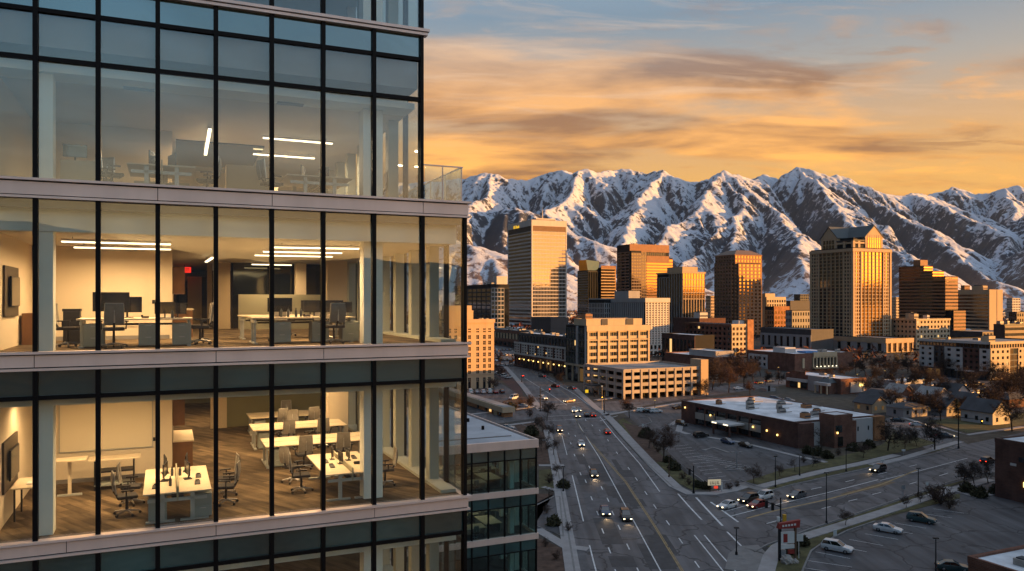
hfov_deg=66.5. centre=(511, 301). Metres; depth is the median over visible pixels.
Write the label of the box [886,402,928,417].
shop house
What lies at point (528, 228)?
window
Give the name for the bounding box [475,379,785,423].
road
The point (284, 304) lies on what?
monitor
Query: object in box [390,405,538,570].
office wing
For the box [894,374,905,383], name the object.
bare tree
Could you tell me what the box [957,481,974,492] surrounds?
evergreen shrub
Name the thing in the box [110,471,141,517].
office chair
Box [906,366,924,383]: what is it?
bare tree
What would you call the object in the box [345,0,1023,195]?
sky
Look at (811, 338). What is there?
commercial building
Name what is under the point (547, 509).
bare shrub
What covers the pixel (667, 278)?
window
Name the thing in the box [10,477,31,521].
side table
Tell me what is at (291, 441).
office desk
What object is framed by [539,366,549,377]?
bare tree
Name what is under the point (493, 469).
office desk
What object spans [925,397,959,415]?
shop house
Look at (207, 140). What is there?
ceiling light
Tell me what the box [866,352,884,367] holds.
bare tree
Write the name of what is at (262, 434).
filing pedestal
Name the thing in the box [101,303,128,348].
office chair
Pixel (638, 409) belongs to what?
parked car
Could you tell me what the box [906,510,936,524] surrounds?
parked car
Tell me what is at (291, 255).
ceiling light
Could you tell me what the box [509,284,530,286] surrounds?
window
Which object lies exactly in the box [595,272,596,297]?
window
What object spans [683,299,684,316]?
window
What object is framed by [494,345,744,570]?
road
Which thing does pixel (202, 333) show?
office chair
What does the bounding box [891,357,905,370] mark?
bare tree
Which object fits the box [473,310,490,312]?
window
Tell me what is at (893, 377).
bare tree
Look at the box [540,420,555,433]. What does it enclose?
bare tree
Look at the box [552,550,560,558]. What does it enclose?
bare shrub
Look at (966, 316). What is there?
window
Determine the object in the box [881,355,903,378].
bare tree
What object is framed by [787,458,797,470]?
bare tree
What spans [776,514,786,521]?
pedestrian signal
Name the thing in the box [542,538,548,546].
bare shrub
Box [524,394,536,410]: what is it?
bare tree
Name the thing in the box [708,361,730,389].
bare tree
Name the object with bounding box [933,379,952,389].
bare tree
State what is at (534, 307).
window
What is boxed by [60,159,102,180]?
office desk
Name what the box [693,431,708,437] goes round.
parked car
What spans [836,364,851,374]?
bare tree
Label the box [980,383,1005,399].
bare tree
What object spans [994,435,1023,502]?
commercial building
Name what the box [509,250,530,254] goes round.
window
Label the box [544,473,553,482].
bare shrub
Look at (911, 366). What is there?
bare tree
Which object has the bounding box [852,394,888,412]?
gabled house
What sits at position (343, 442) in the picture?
office chair
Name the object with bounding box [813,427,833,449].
bare tree
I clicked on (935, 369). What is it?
bare tree
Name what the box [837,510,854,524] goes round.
bare tree
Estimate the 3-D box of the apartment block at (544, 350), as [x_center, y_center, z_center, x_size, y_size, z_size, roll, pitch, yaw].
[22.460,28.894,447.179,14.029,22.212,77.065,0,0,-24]
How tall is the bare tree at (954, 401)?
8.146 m
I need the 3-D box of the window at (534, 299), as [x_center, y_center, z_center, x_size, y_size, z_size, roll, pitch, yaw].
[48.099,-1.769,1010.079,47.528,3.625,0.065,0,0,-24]
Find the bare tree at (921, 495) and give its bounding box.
[914,490,925,501]
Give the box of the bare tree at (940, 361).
[934,352,956,375]
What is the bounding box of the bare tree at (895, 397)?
[878,384,903,403]
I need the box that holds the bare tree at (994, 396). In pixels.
[986,389,1000,399]
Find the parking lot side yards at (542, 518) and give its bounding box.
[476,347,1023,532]
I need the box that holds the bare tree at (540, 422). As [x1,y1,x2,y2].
[535,415,546,432]
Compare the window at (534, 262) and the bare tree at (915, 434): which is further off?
the window at (534, 262)
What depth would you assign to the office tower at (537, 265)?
1014.01 m
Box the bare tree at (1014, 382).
[998,373,1023,393]
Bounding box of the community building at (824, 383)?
[786,370,865,394]
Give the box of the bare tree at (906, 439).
[902,432,912,448]
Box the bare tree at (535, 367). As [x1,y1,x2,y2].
[531,364,539,374]
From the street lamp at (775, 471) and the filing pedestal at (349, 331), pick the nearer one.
the filing pedestal at (349, 331)
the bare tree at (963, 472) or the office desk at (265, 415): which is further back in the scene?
the bare tree at (963, 472)
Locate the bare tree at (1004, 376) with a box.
[994,370,1011,386]
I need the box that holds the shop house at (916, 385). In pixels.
[906,384,920,396]
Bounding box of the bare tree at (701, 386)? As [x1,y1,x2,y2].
[693,378,713,395]
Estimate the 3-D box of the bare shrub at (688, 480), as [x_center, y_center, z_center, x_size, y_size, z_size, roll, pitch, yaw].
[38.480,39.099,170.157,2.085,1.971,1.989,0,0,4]
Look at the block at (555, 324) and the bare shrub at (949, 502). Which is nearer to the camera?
the bare shrub at (949, 502)
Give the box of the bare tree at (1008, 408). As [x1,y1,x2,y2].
[989,394,1023,430]
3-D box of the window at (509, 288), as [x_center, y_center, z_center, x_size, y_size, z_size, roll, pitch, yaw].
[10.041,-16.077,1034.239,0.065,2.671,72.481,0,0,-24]
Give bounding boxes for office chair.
[56,303,79,347]
[62,309,81,344]
[101,154,123,181]
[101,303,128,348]
[102,157,114,181]
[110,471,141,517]
[116,461,145,506]
[191,303,212,342]
[191,303,212,344]
[196,156,221,186]
[218,453,239,497]
[218,460,240,506]
[256,158,283,186]
[268,312,290,340]
[274,408,287,435]
[277,419,296,449]
[279,446,302,484]
[281,400,291,409]
[287,409,298,435]
[288,452,313,493]
[293,435,314,469]
[304,407,319,433]
[313,312,332,338]
[313,417,331,447]
[326,303,346,343]
[332,432,352,452]
[383,172,387,194]
[383,445,397,487]
[473,526,478,538]
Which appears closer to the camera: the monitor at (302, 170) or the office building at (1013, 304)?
the monitor at (302, 170)
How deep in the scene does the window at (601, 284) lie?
1089.65 m
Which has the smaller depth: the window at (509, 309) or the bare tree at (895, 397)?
the bare tree at (895, 397)
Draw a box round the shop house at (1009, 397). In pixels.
[988,392,1023,407]
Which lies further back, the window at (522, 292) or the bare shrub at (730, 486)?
the window at (522, 292)
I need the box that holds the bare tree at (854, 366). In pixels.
[847,358,859,373]
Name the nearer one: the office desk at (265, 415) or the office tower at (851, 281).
the office desk at (265, 415)
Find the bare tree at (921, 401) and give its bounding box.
[908,391,928,412]
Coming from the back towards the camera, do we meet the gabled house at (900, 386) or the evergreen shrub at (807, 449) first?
the gabled house at (900, 386)
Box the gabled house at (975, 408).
[959,396,1011,424]
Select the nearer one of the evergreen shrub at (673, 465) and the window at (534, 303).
the evergreen shrub at (673, 465)
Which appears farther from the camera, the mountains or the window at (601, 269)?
the mountains
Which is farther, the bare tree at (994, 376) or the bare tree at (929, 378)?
the bare tree at (994, 376)
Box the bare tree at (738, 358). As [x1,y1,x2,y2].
[730,349,758,380]
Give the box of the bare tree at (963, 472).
[954,461,975,482]
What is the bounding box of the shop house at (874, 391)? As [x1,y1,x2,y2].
[855,388,905,404]
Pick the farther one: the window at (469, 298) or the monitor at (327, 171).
the window at (469, 298)
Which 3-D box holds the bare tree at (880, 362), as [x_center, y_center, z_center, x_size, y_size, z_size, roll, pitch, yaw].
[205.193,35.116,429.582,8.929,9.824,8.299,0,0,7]
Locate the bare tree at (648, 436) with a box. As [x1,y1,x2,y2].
[640,424,658,446]
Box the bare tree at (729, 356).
[725,352,736,367]
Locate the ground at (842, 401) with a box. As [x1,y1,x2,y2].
[390,311,1023,570]
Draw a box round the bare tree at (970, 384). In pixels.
[964,372,978,392]
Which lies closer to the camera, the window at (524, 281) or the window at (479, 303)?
the window at (479, 303)
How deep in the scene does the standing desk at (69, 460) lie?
21.94 m
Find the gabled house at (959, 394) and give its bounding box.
[948,390,981,411]
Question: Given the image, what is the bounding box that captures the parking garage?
[583,358,707,398]
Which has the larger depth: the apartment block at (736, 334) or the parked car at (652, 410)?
the apartment block at (736, 334)
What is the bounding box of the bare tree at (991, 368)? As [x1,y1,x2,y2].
[981,358,1012,383]
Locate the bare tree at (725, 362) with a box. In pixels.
[708,351,735,383]
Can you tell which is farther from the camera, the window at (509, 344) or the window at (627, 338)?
the window at (509, 344)
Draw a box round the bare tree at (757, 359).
[746,355,761,375]
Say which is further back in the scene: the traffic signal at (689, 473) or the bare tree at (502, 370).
the bare tree at (502, 370)
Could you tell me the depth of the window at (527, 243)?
1031.41 m
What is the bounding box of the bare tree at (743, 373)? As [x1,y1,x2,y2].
[733,361,757,384]
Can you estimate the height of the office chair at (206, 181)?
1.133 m
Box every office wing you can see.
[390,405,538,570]
[588,300,610,317]
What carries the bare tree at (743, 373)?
on the ground at (842, 401)
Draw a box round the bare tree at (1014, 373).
[1006,367,1023,377]
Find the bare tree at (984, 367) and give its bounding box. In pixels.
[977,362,989,380]
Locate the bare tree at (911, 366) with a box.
[909,360,926,370]
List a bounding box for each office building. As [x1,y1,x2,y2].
[564,313,649,382]
[589,291,669,356]
[681,396,884,448]
[706,296,713,317]
[762,293,785,326]
[765,306,789,326]
[786,301,809,309]
[786,310,809,327]
[794,294,808,300]
[892,297,898,317]
[961,285,969,289]
[1007,298,1019,317]
[1009,312,1023,323]
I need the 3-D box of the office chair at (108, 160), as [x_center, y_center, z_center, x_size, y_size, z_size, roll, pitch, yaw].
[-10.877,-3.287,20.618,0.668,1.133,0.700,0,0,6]
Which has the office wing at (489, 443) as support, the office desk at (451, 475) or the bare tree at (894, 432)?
the office desk at (451, 475)
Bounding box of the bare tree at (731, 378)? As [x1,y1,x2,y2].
[719,367,741,392]
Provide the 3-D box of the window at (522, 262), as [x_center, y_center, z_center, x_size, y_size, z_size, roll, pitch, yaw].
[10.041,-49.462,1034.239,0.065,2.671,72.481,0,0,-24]
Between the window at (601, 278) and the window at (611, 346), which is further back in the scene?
the window at (601, 278)
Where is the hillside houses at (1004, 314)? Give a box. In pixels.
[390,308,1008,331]
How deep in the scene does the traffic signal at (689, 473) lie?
162.02 m
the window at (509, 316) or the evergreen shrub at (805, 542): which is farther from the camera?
the window at (509, 316)
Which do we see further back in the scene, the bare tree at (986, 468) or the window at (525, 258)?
the window at (525, 258)
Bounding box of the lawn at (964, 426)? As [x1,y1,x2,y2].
[539,413,1023,570]
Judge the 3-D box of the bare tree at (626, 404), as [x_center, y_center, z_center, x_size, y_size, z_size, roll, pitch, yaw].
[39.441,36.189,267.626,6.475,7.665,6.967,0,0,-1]
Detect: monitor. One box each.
[63,144,86,159]
[92,292,129,317]
[124,297,141,317]
[149,150,154,163]
[154,302,175,317]
[160,461,168,481]
[168,153,175,164]
[175,303,186,317]
[183,459,191,479]
[267,298,291,316]
[301,164,304,174]
[301,300,312,314]
[304,300,319,315]
[319,167,328,175]
[326,300,342,311]
[329,446,334,459]
[337,450,342,463]
[343,302,351,315]
[345,447,350,460]
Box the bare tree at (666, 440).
[649,424,679,461]
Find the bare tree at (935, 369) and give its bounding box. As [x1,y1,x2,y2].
[923,365,944,385]
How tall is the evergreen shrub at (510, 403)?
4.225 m
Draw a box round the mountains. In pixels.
[345,167,1023,310]
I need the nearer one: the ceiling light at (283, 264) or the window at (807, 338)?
the ceiling light at (283, 264)
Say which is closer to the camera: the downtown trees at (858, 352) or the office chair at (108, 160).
the office chair at (108, 160)
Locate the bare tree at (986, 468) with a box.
[973,461,993,482]
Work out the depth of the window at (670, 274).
818.70 m
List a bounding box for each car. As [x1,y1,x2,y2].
[502,424,514,428]
[509,394,517,399]
[518,403,529,407]
[556,425,562,431]
[563,398,574,402]
[574,412,580,417]
[577,440,584,445]
[589,469,598,476]
[599,505,610,515]
[604,429,610,433]
[619,507,632,520]
[635,407,644,411]
[649,408,662,412]
[671,405,680,408]
[675,419,687,425]
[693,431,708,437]
[717,499,738,509]
[720,437,735,443]
[738,441,753,447]
[738,492,758,503]
[747,498,764,508]
[758,489,773,499]
[787,489,806,498]
[820,538,853,553]
[869,463,886,472]
[872,522,903,533]
[890,417,905,421]
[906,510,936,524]
[909,421,925,426]
[934,559,967,570]
[939,432,953,437]
[979,456,994,463]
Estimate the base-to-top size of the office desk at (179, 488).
0.860 m
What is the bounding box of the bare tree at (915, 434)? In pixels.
[906,430,919,445]
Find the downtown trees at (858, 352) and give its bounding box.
[390,330,954,366]
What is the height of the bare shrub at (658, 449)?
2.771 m
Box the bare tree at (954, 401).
[946,393,966,406]
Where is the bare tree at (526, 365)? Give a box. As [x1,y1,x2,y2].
[522,360,530,369]
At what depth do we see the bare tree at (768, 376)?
371.76 m
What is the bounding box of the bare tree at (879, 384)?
[867,377,885,388]
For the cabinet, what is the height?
0.850 m
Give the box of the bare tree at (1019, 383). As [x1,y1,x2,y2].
[1014,374,1023,401]
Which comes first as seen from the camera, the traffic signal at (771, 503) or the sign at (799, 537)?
the sign at (799, 537)
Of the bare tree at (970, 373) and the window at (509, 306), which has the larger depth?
the window at (509, 306)
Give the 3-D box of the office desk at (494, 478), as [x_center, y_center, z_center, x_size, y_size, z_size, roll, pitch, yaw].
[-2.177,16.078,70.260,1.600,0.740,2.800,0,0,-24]
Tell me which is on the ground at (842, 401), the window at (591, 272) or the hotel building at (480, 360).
the hotel building at (480, 360)
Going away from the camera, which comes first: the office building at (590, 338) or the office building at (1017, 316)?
the office building at (590, 338)
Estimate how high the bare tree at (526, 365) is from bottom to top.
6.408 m
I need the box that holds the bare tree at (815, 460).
[810,456,820,466]
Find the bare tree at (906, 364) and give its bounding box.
[900,356,913,373]
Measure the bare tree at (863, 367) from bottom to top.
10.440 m
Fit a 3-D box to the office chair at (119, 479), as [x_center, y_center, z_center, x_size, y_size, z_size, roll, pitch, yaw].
[-10.256,4.903,21.051,0.700,1.133,0.669,0,0,-19]
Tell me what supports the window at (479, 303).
in the office block at (489, 300)
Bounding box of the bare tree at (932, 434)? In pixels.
[917,415,951,449]
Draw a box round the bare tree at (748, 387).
[743,380,755,390]
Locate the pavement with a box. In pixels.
[472,366,1023,570]
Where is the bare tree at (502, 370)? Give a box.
[494,365,506,374]
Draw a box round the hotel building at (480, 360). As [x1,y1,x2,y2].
[425,305,494,388]
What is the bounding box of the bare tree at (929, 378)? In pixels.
[921,368,937,385]
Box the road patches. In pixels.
[576,454,950,570]
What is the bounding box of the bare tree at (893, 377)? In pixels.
[882,368,896,382]
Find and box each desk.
[56,456,87,496]
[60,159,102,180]
[76,317,192,347]
[88,453,140,490]
[126,160,195,185]
[143,463,211,523]
[225,164,268,189]
[237,314,337,339]
[246,410,308,435]
[248,316,354,343]
[249,419,346,449]
[260,432,359,468]
[279,172,352,193]
[306,451,362,501]
[449,469,479,481]
[456,479,486,490]
[457,523,486,537]
[468,465,496,477]
[473,510,495,519]
[474,472,501,487]
[474,515,501,531]
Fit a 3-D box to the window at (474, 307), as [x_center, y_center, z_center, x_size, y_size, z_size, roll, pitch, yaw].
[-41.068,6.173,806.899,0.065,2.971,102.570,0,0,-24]
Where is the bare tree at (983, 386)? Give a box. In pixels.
[977,381,1002,397]
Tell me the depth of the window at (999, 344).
397.35 m
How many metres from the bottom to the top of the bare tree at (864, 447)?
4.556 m
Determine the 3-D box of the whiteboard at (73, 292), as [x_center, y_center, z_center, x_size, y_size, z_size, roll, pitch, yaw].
[-12.603,0.030,23.773,2.600,1.500,0.017,0,0,-24]
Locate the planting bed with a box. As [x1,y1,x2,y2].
[503,394,662,570]
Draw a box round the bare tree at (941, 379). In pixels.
[934,374,952,386]
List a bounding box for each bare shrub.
[526,408,533,416]
[542,504,550,513]
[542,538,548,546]
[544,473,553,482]
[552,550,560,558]
[562,520,573,529]
[652,445,662,451]
[677,471,687,478]
[684,477,691,484]
[725,482,732,488]
[923,482,940,498]
[926,482,955,503]
[940,489,960,508]
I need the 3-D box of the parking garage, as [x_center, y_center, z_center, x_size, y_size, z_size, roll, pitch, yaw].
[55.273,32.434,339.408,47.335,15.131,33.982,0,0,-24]
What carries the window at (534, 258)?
in the office tower at (537, 265)
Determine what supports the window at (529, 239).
in the office tower at (537, 265)
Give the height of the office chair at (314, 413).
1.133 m
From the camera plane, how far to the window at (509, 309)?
1031.41 m
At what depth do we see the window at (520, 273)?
1032.92 m
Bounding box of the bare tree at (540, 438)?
[536,434,549,446]
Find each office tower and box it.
[0,0,471,570]
[508,210,566,329]
[577,260,615,317]
[617,243,672,297]
[656,267,705,332]
[714,250,761,336]
[809,225,891,335]
[899,260,965,335]
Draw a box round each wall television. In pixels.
[2,431,18,494]
[3,265,19,316]
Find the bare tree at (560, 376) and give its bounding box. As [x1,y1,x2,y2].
[555,371,563,381]
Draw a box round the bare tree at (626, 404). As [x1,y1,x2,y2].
[619,395,633,417]
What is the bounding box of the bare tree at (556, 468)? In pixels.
[550,461,561,472]
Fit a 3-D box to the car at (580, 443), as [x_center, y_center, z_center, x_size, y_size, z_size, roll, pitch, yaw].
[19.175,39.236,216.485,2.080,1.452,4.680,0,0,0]
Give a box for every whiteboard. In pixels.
[56,277,144,326]
[59,401,152,452]
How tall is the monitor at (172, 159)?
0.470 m
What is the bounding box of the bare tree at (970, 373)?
[961,365,983,380]
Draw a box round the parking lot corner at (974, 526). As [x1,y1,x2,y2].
[804,497,1023,570]
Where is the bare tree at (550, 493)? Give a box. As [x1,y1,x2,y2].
[545,487,553,499]
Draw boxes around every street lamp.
[561,466,564,490]
[734,527,738,554]
[773,456,776,486]
[824,472,828,523]
[916,468,920,494]
[933,537,938,570]
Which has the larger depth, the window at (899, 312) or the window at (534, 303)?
the window at (534, 303)
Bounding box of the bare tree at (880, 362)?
[875,356,890,373]
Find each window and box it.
[456,289,490,292]
[456,293,490,295]
[456,297,490,299]
[456,302,490,304]
[473,306,490,308]
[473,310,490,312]
[473,314,490,317]
[494,332,518,339]
[496,341,514,346]
[504,288,508,327]
[509,232,530,237]
[509,236,530,240]
[509,239,530,244]
[509,243,530,247]
[509,247,530,251]
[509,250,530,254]
[509,254,530,258]
[509,258,530,261]
[509,262,530,265]
[509,265,530,268]
[509,269,530,272]
[509,273,530,275]
[509,276,530,279]
[509,280,530,282]
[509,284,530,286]
[509,288,530,289]
[509,291,530,293]
[509,295,530,296]
[509,299,530,300]
[509,302,530,304]
[509,306,530,307]
[509,309,530,311]
[509,313,530,315]
[509,316,530,318]
[509,320,530,322]
[511,226,530,233]
[520,335,563,345]
[533,231,564,234]
[533,235,564,238]
[533,239,564,242]
[533,242,564,245]
[533,246,564,249]
[533,250,564,253]
[533,254,564,256]
[533,257,564,260]
[533,261,564,264]
[533,265,564,267]
[533,269,564,271]
[533,272,564,275]
[533,276,564,278]
[533,280,564,282]
[533,283,564,286]
[533,287,564,289]
[533,291,564,293]
[533,295,564,297]
[533,298,564,300]
[533,302,564,304]
[533,306,564,308]
[533,309,564,311]
[533,313,564,315]
[538,226,563,231]
[588,272,589,302]
[589,303,603,307]
[589,308,603,312]
[589,332,646,335]
[589,338,646,342]
[589,344,646,349]
[589,351,646,355]
[589,357,646,362]
[591,272,592,297]
[593,272,594,297]
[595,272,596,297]
[598,272,599,297]
[601,269,615,270]
[601,272,615,273]
[601,275,615,276]
[601,278,615,279]
[601,281,615,282]
[601,284,615,285]
[601,287,615,288]
[647,253,664,255]
[647,263,668,264]
[647,266,668,267]
[657,278,658,297]
[662,278,663,297]
[663,338,664,357]
[667,278,668,297]
[670,274,670,332]
[672,274,673,332]
[675,274,675,316]
[677,274,678,316]
[680,274,681,316]
[680,339,682,351]
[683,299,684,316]
[686,299,687,316]
[689,299,690,316]
[691,299,692,316]
[780,336,782,345]
[806,337,808,347]
[899,267,923,268]
[899,269,923,271]
[899,272,932,273]
[899,275,932,276]
[899,277,944,279]
[899,281,944,283]
[899,284,944,286]
[899,288,944,289]
[899,291,944,293]
[899,295,944,296]
[899,298,944,299]
[899,302,944,302]
[899,305,944,306]
[899,308,944,309]
[899,312,944,313]
[899,315,944,316]
[920,341,988,347]
[958,294,987,296]
[958,298,987,299]
[958,302,987,303]
[958,305,987,306]
[958,309,987,310]
[966,312,987,313]
[966,316,987,317]
[966,319,987,321]
[966,323,987,324]
[966,326,987,328]
[991,344,1023,347]
[1005,327,1023,329]
[1005,333,1023,335]
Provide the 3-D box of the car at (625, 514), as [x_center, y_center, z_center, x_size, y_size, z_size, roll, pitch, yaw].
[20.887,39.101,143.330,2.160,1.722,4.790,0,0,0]
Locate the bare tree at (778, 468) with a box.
[774,463,783,473]
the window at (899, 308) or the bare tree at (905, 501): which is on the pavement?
the bare tree at (905, 501)
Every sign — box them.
[184,265,190,272]
[708,479,720,490]
[776,519,799,560]
[797,534,802,557]
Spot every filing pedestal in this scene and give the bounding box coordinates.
[83,324,104,346]
[138,323,154,345]
[148,494,166,520]
[172,323,190,344]
[195,490,211,516]
[253,418,265,434]
[257,431,268,448]
[274,322,290,342]
[274,447,283,466]
[309,321,328,341]
[338,321,358,340]
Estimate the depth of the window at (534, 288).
1009.98 m
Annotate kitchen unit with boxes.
[172,267,193,336]
[172,399,193,467]
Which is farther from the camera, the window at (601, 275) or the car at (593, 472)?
the window at (601, 275)
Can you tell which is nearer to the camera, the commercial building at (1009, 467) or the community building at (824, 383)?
the commercial building at (1009, 467)
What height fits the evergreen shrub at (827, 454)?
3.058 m
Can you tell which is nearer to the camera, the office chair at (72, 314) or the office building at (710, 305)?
the office chair at (72, 314)
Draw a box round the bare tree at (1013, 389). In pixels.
[999,385,1017,396]
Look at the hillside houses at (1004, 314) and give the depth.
1782.93 m
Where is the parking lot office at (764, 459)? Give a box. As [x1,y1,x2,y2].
[624,395,824,482]
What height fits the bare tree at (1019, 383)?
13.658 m
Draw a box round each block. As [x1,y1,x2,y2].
[455,276,508,327]
[514,330,565,375]
[531,317,568,333]
[685,319,753,357]
[833,335,913,352]
[892,312,950,349]
[919,335,1023,380]
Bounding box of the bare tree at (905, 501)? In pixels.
[899,495,912,506]
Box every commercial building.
[425,387,514,416]
[494,326,550,347]
[662,333,714,360]
[664,348,743,373]
[673,311,725,332]
[760,327,833,349]
[882,377,922,383]
[951,330,992,337]
[967,545,1023,570]
[993,320,1023,338]
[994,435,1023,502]
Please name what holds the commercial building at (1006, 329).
on the ground at (842, 401)
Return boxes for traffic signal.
[593,392,604,412]
[687,465,694,493]
[765,497,781,531]
[957,408,982,448]
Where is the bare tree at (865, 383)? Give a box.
[851,371,873,390]
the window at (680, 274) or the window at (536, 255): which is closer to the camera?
the window at (680, 274)
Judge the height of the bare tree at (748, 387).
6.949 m
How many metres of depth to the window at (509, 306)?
1032.92 m
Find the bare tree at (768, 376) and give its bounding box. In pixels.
[763,370,772,383]
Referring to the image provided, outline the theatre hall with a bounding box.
[747,346,852,371]
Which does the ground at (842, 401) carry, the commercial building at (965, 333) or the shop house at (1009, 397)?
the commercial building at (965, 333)
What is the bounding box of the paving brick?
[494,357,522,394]
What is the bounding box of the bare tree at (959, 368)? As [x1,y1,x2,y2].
[952,363,967,375]
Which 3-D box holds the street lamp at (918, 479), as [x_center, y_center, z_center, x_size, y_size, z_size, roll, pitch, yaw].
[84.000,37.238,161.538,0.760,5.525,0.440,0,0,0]
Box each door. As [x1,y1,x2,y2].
[173,287,186,302]
[188,277,201,323]
[210,397,226,428]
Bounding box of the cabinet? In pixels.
[22,313,31,344]
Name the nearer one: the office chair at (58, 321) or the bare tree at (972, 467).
the office chair at (58, 321)
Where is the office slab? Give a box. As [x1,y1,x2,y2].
[958,285,1002,329]
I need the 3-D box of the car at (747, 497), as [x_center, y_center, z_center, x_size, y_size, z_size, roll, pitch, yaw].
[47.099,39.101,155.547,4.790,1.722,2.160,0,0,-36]
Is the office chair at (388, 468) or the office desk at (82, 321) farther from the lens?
the office chair at (388, 468)
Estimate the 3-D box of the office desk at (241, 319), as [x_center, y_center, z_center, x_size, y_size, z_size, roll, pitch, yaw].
[-7.123,0.812,25.227,3.200,0.735,1.400,0,0,-24]
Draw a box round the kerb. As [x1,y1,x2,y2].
[514,417,988,570]
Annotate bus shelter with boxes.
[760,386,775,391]
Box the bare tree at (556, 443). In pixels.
[548,439,557,454]
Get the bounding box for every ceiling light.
[61,237,170,244]
[73,243,170,249]
[204,126,211,154]
[205,255,212,261]
[251,261,291,265]
[253,152,314,158]
[254,251,332,256]
[263,135,332,143]
[263,249,341,253]
[274,245,359,249]
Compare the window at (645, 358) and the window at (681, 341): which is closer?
the window at (645, 358)
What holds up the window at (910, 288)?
in the office tower at (924, 288)
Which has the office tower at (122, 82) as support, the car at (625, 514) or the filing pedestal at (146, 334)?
the filing pedestal at (146, 334)
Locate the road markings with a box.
[530,374,965,570]
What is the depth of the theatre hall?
451.61 m
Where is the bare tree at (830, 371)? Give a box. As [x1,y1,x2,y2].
[824,366,835,373]
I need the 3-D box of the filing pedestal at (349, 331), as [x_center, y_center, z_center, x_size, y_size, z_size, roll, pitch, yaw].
[-4.731,0.865,22.639,0.480,0.570,0.590,0,0,-24]
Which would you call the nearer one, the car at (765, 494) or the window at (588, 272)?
the car at (765, 494)
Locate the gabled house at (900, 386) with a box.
[885,383,914,401]
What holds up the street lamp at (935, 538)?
on the parking lot corner at (974, 526)
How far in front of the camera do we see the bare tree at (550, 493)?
156.85 m
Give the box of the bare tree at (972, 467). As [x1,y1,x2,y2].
[953,459,983,483]
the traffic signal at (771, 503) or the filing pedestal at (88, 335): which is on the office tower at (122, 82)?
the filing pedestal at (88, 335)
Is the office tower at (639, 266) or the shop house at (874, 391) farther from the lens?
the office tower at (639, 266)
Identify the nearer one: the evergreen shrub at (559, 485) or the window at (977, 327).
the evergreen shrub at (559, 485)
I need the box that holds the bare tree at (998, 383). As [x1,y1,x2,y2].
[987,375,1011,391]
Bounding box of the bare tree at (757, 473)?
[741,463,764,482]
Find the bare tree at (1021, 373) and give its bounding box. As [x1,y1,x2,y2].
[1012,367,1023,390]
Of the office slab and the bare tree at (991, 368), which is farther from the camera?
the office slab
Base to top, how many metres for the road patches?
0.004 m
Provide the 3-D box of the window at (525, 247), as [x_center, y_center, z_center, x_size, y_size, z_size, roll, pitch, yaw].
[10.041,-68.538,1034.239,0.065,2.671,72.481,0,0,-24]
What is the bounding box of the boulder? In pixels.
[780,554,793,564]
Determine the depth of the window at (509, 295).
1032.92 m
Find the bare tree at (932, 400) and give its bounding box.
[923,388,952,420]
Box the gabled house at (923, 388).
[915,385,949,402]
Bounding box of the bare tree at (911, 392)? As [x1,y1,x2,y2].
[904,384,920,401]
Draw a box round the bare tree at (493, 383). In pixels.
[485,375,500,388]
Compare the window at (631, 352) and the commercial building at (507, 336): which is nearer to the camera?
the window at (631, 352)
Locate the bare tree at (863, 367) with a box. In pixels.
[853,356,867,374]
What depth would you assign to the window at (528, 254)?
1032.92 m
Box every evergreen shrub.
[507,401,516,409]
[523,425,539,436]
[545,513,562,526]
[556,478,570,488]
[638,426,653,437]
[663,456,672,462]
[666,460,681,470]
[692,479,701,487]
[698,481,712,489]
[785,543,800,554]
[797,535,810,546]
[801,444,811,453]
[810,446,822,455]
[820,449,834,458]
[845,441,859,451]
[863,439,876,448]
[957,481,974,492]
[970,485,988,498]
[987,483,994,493]
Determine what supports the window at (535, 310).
in the office tower at (537, 265)
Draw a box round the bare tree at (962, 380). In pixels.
[954,376,968,387]
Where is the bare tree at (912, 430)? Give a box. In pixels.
[897,422,919,442]
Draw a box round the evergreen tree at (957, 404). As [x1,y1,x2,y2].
[951,399,960,417]
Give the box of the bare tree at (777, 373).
[775,371,785,383]
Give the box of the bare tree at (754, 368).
[744,358,762,380]
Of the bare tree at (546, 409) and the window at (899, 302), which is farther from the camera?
the window at (899, 302)
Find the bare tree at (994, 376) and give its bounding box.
[988,369,1001,380]
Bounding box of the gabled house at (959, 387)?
[940,382,969,393]
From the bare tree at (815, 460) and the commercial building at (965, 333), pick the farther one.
the commercial building at (965, 333)
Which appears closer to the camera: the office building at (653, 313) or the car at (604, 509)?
the car at (604, 509)
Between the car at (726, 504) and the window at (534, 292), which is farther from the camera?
the window at (534, 292)
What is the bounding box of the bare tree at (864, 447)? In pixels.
[856,441,872,457]
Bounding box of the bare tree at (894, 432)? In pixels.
[874,417,908,450]
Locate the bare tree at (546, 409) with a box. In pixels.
[538,397,558,420]
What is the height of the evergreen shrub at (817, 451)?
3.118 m
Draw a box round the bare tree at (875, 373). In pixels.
[867,364,883,382]

